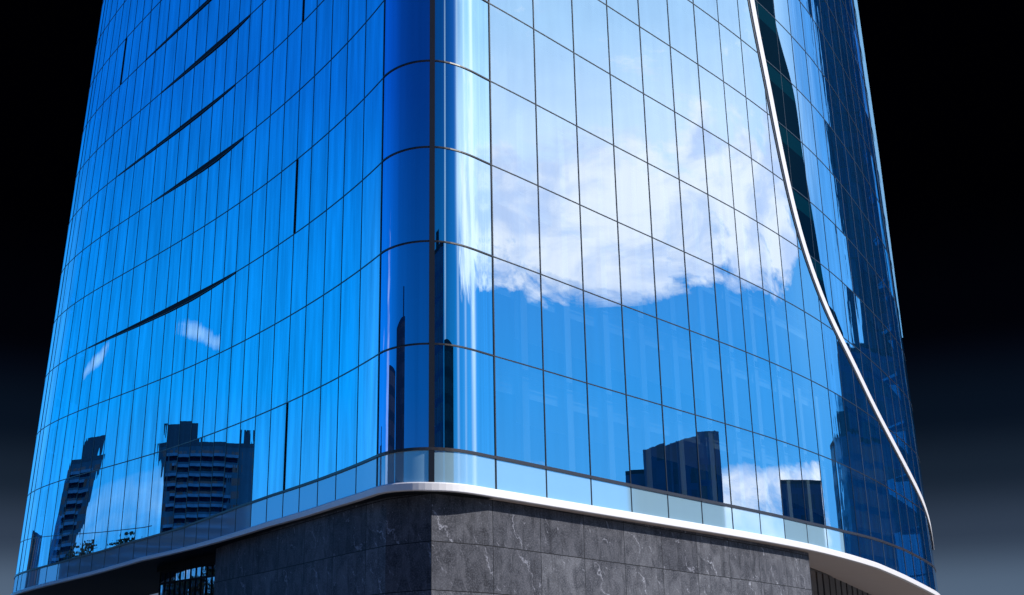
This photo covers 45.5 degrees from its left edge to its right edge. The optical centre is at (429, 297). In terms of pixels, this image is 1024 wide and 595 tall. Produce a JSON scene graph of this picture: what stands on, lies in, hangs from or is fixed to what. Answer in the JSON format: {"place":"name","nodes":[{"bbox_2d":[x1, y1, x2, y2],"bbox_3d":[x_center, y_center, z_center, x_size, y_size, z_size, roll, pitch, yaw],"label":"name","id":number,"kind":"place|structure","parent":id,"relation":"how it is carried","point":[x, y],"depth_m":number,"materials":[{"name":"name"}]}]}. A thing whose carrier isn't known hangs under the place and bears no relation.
{"place":"outdoors","nodes":[
{"label":"outdoors","id":0,"kind":"place"},
{"bbox_2d":[10,0,939,594],"bbox_3d":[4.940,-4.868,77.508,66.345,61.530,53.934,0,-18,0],"label":"glass tower","id":1,"kind":"structure","parent":0,"point":[476,296],"depth_m":60.45,"materials":[{"name":"blue glass"}]},
{"bbox_2d":[158,570,174,594],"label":"ground floor window","id":2,"kind":"structure","parent":1,"relation":"in","point":[166,579],"depth_m":67.55,"materials":[{"name":"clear glass"}]},
{"bbox_2d":[173,567,189,594],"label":"ground floor window","id":3,"kind":"structure","parent":1,"relation":"in","point":[181,576],"depth_m":66.24,"materials":[{"name":"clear glass"}]},
{"bbox_2d":[189,564,205,594],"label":"ground floor window","id":4,"kind":"structure","parent":1,"relation":"in","point":[197,578],"depth_m":64.91,"materials":[{"name":"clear glass"}]},
{"bbox_2d":[205,563,214,594],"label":"ground floor window","id":5,"kind":"structure","parent":1,"relation":"in","point":[210,568],"depth_m":63.92,"materials":[{"name":"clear glass"}]},
{"bbox_2d":[810,568,824,594],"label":"storefront window","id":6,"kind":"structure","parent":1,"relation":"in","point":[817,583],"depth_m":72.87,"materials":[{"name":"grey glass"}]},
{"bbox_2d":[823,573,835,594],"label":"storefront window","id":7,"kind":"structure","parent":1,"relation":"in","point":[829,582],"depth_m":75.26,"materials":[{"name":"grey glass"}]},
{"bbox_2d":[835,578,847,594],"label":"storefront window","id":8,"kind":"structure","parent":1,"relation":"in","point":[841,587],"depth_m":77.69,"materials":[{"name":"grey glass"}]},
{"bbox_2d":[846,583,857,594],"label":"storefront window","id":9,"kind":"structure","parent":1,"relation":"in","point":[851,590],"depth_m":80.10,"materials":[{"name":"grey glass"}]},
{"bbox_2d":[857,588,867,594],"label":"storefront window","id":10,"kind":"structure","parent":1,"relation":"in","point":[860,592],"depth_m":82.44,"materials":[{"name":"grey glass"}]},
{"bbox_2d":[0,0,1023,594],"label":"sky","id":11,"kind":"structure","parent":0,"point":[946,77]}
]}

